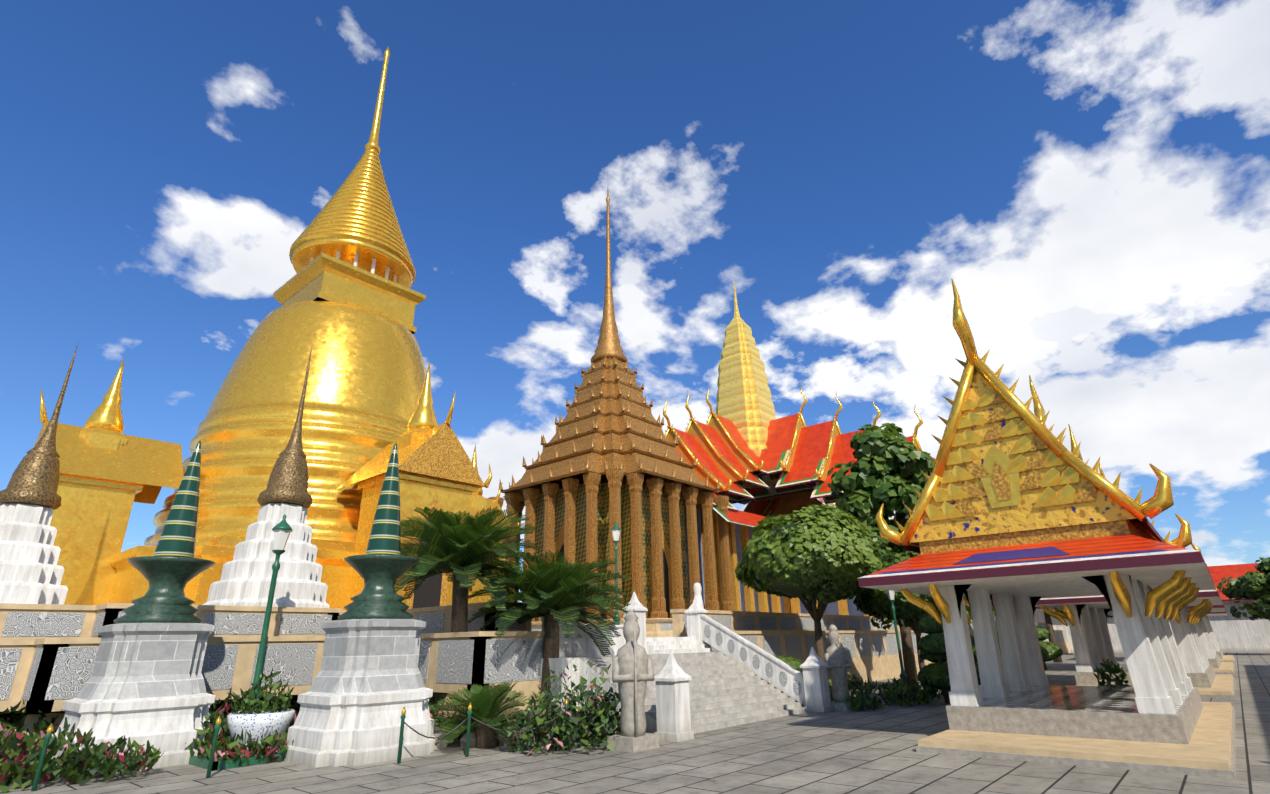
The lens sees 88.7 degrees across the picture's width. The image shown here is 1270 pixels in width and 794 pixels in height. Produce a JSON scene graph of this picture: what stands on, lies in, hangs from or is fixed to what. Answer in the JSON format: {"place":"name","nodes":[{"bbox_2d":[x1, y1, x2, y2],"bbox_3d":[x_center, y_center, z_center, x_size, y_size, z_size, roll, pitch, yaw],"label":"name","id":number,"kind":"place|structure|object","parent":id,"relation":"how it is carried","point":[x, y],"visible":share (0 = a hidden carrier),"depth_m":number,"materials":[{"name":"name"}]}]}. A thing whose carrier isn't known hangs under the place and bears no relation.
{"place":"outdoors","nodes":[
{"label":"outdoors","id":0,"kind":"place"},
{"bbox_2d":[0,652,1269,793],"bbox_3d":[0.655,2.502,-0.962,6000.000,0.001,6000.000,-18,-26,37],"label":"ground","id":1,"kind":"structure","parent":0,"point":[865,751],"depth_m":14.73,"materials":[{"name":"grey stone"}]},
{"bbox_2d":[0,721,58,784],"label":"bed plants","id":2,"kind":"object","parent":1,"relation":"on","point":[19,734],"visible":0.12,"depth_m":16.06,"materials":[{"name":"green plant"}]},
{"bbox_2d":[0,700,61,740],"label":"wall plants","id":3,"kind":"object","parent":1,"relation":"on","point":[16,725],"depth_m":17.44,"materials":[{"name":"green plant"}]},
{"bbox_2d":[47,441,215,776],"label":"plinth","id":4,"kind":"structure","parent":1,"relation":"on","point":[144,683],"depth_m":17.33,"materials":[{"name":"white stone"}]},
{"bbox_2d":[0,699,436,792],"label":"flowering shrubs","id":5,"kind":"object","parent":1,"relation":"on","point":[87,760],"visible":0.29,"depth_m":14.76,"materials":[{"name":"green plant"}]},
{"bbox_2d":[188,753,284,770],"bbox_3d":[-10.024,9.596,17.452,2.000,0.180,3.000,-18,-26,37],"label":"bed edging","id":6,"kind":"object","parent":1,"relation":"on","point":[204,762],"visible":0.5,"depth_m":16.31,"materials":[{"name":"metal"}]},
{"bbox_2d":[210,737,283,760],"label":"bed plants","id":7,"kind":"object","parent":6,"relation":"on","point":[229,753],"visible":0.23,"depth_m":16.46,"materials":[{"name":"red plant"}]},
{"bbox_2d":[227,709,295,748],"bbox_3d":[-10.335,9.255,17.861,1.680,1.120,1.680,-18,-26,37],"label":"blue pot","id":8,"kind":"object","parent":6,"relation":"on","point":[256,725],"visible":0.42,"depth_m":17.37,"materials":[{"name":"ceramic"}]},
{"bbox_2d":[230,668,293,713],"bbox_3d":[-10.432,8.257,18.231,1.555,1.227,1.645,-18,-26,37],"label":"potted plant","id":9,"kind":"object","parent":8,"relation":"in","point":[265,703],"visible":1,"depth_m":18.09,"materials":[{"name":"green plant"}]},
{"bbox_2d":[185,687,296,767],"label":"bed plants","id":10,"kind":"object","parent":1,"relation":"on","point":[256,746],"visible":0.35,"depth_m":16.93,"materials":[{"name":"green plant"}]},
{"bbox_2d":[247,514,292,709],"bbox_3d":[-12.555,7.630,22.177,0.665,7.300,0.665,9,-23,-25],"label":"lamp","id":11,"kind":"object","parent":1,"relation":"on","point":[282,530],"visible":0.6,"depth_m":22.55,"materials":[{"name":"green metal"}]},
{"bbox_2d":[31,698,619,790],"bbox_3d":[-6.324,8.518,16.396,13.996,1.300,0.580,7,-22,-21],"label":"chain fence","id":12,"kind":"object","parent":1,"relation":"on","point":[49,731],"visible":0.81,"depth_m":16.31,"materials":[{"name":"green metal"}]},
{"bbox_2d":[283,443,437,767],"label":"plinth","id":13,"kind":"structure","parent":1,"relation":"on","point":[367,686],"depth_m":17.64,"materials":[{"name":"white stone"}]},
{"bbox_2d":[395,506,544,631],"bbox_3d":[-6.275,7.838,23.328,6.050,7.506,6.063,10,-24,-28],"label":"cycad palm","id":14,"kind":"object","parent":1,"relation":"on","point":[464,550],"visible":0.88,"depth_m":23.21,"materials":[{"name":"green plant"}]},
{"bbox_2d":[431,681,535,751],"bbox_3d":[-4.313,9.268,18.811,3.048,1.936,2.859,3,-21,-11],"label":"cycad palm","id":15,"kind":"object","parent":1,"relation":"on","point":[486,704],"visible":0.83,"depth_m":18.44,"materials":[{"name":"green plant"}]},
{"bbox_2d":[428,697,589,743],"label":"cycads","id":16,"kind":"object","parent":1,"relation":"on","point":[437,712],"visible":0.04,"depth_m":20.69,"materials":[{"name":"green plant"}]},
{"bbox_2d":[496,715,546,737],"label":"flowers","id":17,"kind":"object","parent":1,"relation":"on","point":[525,725],"visible":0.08,"depth_m":19.68,"materials":[{"name":"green plant"}]},
{"bbox_2d":[445,670,619,741],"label":"plants","id":18,"kind":"object","parent":1,"relation":"on","point":[542,695],"depth_m":20.29,"materials":[{"name":"green plant"}]},
{"bbox_2d":[0,602,1069,740],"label":"terrace wall","id":19,"kind":"structure","parent":1,"relation":"on","point":[48,653],"depth_m":22.24,"materials":[{"name":"grey stone"}]},
{"bbox_2d":[0,342,78,604],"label":"white chedi","id":20,"kind":"structure","parent":19,"relation":"on","point":[31,571],"depth_m":25.39,"materials":[{"name":"white stone"}]},
{"bbox_2d":[203,347,329,607],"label":"white chedi","id":21,"kind":"structure","parent":19,"relation":"on","point":[246,576],"depth_m":26.24,"materials":[{"name":"white stone"}]},
{"bbox_2d":[33,47,519,610],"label":"golden chedi","id":22,"kind":"structure","parent":19,"relation":"on","point":[347,297],"depth_m":36.80,"materials":[{"name":"gold metal"}]},
{"bbox_2d":[488,189,734,636],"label":"mondop","id":23,"kind":"structure","parent":19,"relation":"on","point":[573,494],"depth_m":59.20,"materials":[{"name":"gold metal"}]},
{"bbox_2d":[693,582,703,607],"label":"white lion","id":24,"kind":"object","parent":23,"relation":"on","point":[697,588],"visible":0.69,"depth_m":52.52},
{"bbox_2d":[611,521,620,624],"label":"lamp","id":25,"kind":"object","parent":19,"relation":"on","point":[615,529],"visible":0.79,"depth_m":44.28,"materials":[{"name":"green metal"}]},
{"bbox_2d":[621,277,922,615],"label":"temple building","id":26,"kind":"structure","parent":19,"relation":"on","point":[744,445],"depth_m":79.17,"materials":[{"name":"gold tile"}]},
{"bbox_2d":[466,550,629,711],"bbox_3d":[-2.982,8.688,23.464,5.777,5.906,6.355,-18,-26,37],"label":"cycad palm","id":27,"kind":"object","parent":1,"relation":"on","point":[556,594],"visible":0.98,"depth_m":23.15,"materials":[{"name":"green plant"}]},
{"bbox_2d":[503,656,620,755],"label":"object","id":28,"kind":"object","parent":1,"relation":"on","point":[556,735],"visible":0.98,"depth_m":17.97,"materials":[{"name":"green plant"}]},
{"bbox_2d":[607,611,658,752],"bbox_3d":[-0.079,7.881,18.287,1.012,3.575,1.150,-18,-26,37],"label":"statue","id":29,"kind":"object","parent":1,"relation":"on","point":[632,670],"visible":1,"depth_m":17.91,"materials":[{"name":"grey stone"}]},
{"bbox_2d":[433,695,884,748],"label":"garden rocks","id":30,"kind":"object","parent":1,"relation":"on","point":[439,744],"visible":0.19,"depth_m":18.63,"materials":[{"name":"grey stone"}]},
{"bbox_2d":[539,592,833,741],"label":"stairs","id":31,"kind":"structure","parent":1,"relation":"on","point":[696,685],"depth_m":25.21,"materials":[{"name":"white stone"}]},
{"bbox_2d":[774,655,802,671],"bbox_3d":[7.319,13.807,32.147,2.522,1.991,2.488,-18,-26,37],"label":"cloud shrub","id":32,"kind":"object","parent":1,"relation":"on","point":[794,663],"visible":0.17,"depth_m":31.72,"materials":[{"name":"green plant"}]},
{"bbox_2d":[734,503,892,685],"bbox_3d":[9.596,10.615,34.418,8.138,9.495,7.975,-18,-26,37],"label":"topiary tree","id":33,"kind":"object","parent":1,"relation":"on","point":[823,555],"visible":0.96,"depth_m":32.93,"materials":[{"name":"green plant"}]},
{"bbox_2d":[824,624,855,710],"bbox_3d":[8.353,11.093,26.806,0.920,3.250,1.046,-18,-26,37],"label":"statue","id":34,"kind":"object","parent":1,"relation":"on","point":[837,659],"visible":0.98,"depth_m":26.51,"materials":[{"name":"grey stone"}]},
{"bbox_2d":[781,665,950,710],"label":"plants","id":35,"kind":"object","parent":1,"relation":"on","point":[897,691],"visible":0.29,"depth_m":28.05,"materials":[{"name":"green plant"}]},
{"bbox_2d":[826,422,934,683],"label":"tree","id":36,"kind":"object","parent":1,"relation":"on","point":[888,474],"visible":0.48,"depth_m":40.75,"materials":[{"name":"green plant"}]},
{"bbox_2d":[886,590,906,682],"bbox_3d":[13.050,11.920,32.338,0.494,5.423,0.494,9,-23,-25],"label":"lamp","id":37,"kind":"object","parent":1,"relation":"on","point":[890,593],"visible":0.56,"depth_m":32.41,"materials":[{"name":"green metal"}]},
{"bbox_2d":[853,550,967,668],"bbox_3d":[15.093,11.961,35.168,5.902,7.288,6.264,-18,-26,37],"label":"tree","id":38,"kind":"object","parent":1,"relation":"on","point":[876,603],"visible":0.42,"depth_m":34.77,"materials":[{"name":"green plant"}]},
{"bbox_2d":[916,616,950,702],"bbox_3d":[13.355,11.448,28.438,2.304,3.595,3.490,-18,-26,37],"label":"cloud shrub","id":39,"kind":"object","parent":1,"relation":"on","point":[931,646],"visible":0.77,"depth_m":27.80,"materials":[{"name":"green plant"}]},
{"bbox_2d":[970,635,980,684],"bbox_3d":[16.006,12.398,30.059,2.104,2.849,2.992,-18,-26,37],"label":"cloud shrub","id":40,"kind":"object","parent":1,"relation":"on","point":[975,654],"visible":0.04,"depth_m":29.71,"materials":[{"name":"green plant"}]},
{"bbox_2d":[965,605,994,619],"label":"tree","id":41,"kind":"object","parent":1,"relation":"on","point":[968,612],"depth_m":97.11,"materials":[{"name":"green plant"}]},
{"bbox_2d":[1013,604,1062,662],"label":"tree","id":42,"kind":"object","parent":1,"relation":"on","point":[1050,629],"visible":0.02,"depth_m":65.47,"materials":[{"name":"green plant"}]},
{"bbox_2d":[1040,646,1049,661],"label":"cloud shrub","id":43,"kind":"object","parent":1,"relation":"on","point":[1045,654],"visible":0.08,"depth_m":44.93,"materials":[{"name":"green plant"}]},
{"bbox_2d":[858,279,1235,778],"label":"pavilion","id":44,"kind":"structure","parent":1,"relation":"on","point":[1021,506],"depth_m":18.14,"materials":[{"name":"gold metal"}]},
{"bbox_2d":[1036,627,1062,669],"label":"shrub","id":45,"kind":"object","parent":1,"relation":"on","point":[1054,651],"depth_m":51.32,"materials":[{"name":"green plant"}]},
{"bbox_2d":[1098,684,1132,686],"bbox_3d":[18.617,11.548,25.090,1.155,0.770,1.155,-18,-26,37],"label":"green pot","id":46,"kind":"object","parent":1,"relation":"on","point":[1116,685],"visible":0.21,"depth_m":25.58,"materials":[{"name":"gold ceramic"}]},
{"bbox_2d":[1093,658,1128,685],"bbox_3d":[18.573,10.773,25.416,1.122,1.054,1.250,-18,-26,37],"label":"shrub","id":47,"kind":"object","parent":46,"relation":"on","point":[1110,670],"visible":0.98,"depth_m":25.34,"materials":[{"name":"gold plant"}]},
{"bbox_2d":[993,563,1269,652],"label":"gallery","id":48,"kind":"object","parent":1,"relation":"on","point":[1234,634],"depth_m":84.82,"materials":[{"name":"white stone"}]},
{"bbox_2d":[1035,424,1234,698],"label":"pavilion","id":49,"kind":"structure","parent":1,"relation":"on","point":[1085,617],"depth_m":32.92,"materials":[{"name":"white stone"}]},
{"bbox_2d":[1108,574,1234,674],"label":"pavilion","id":50,"kind":"structure","parent":1,"relation":"on","point":[1219,667],"depth_m":45.10,"materials":[{"name":"white stone"}]},
{"bbox_2d":[1178,588,1234,662],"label":"pavilion","id":51,"kind":"structure","parent":1,"relation":"on","point":[1222,656],"depth_m":59.91,"materials":[{"name":"white stone"}]},
{"bbox_2d":[1216,557,1269,620],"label":"tree","id":52,"kind":"object","parent":1,"relation":"on","point":[1248,585],"visible":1,"depth_m":72.95,"materials":[{"name":"green plant"}]},
{"bbox_2d":[0,0,1269,601],"label":"sky","id":53,"kind":"structure","parent":0,"point":[1089,179],"materials":[{"name":"blue"}]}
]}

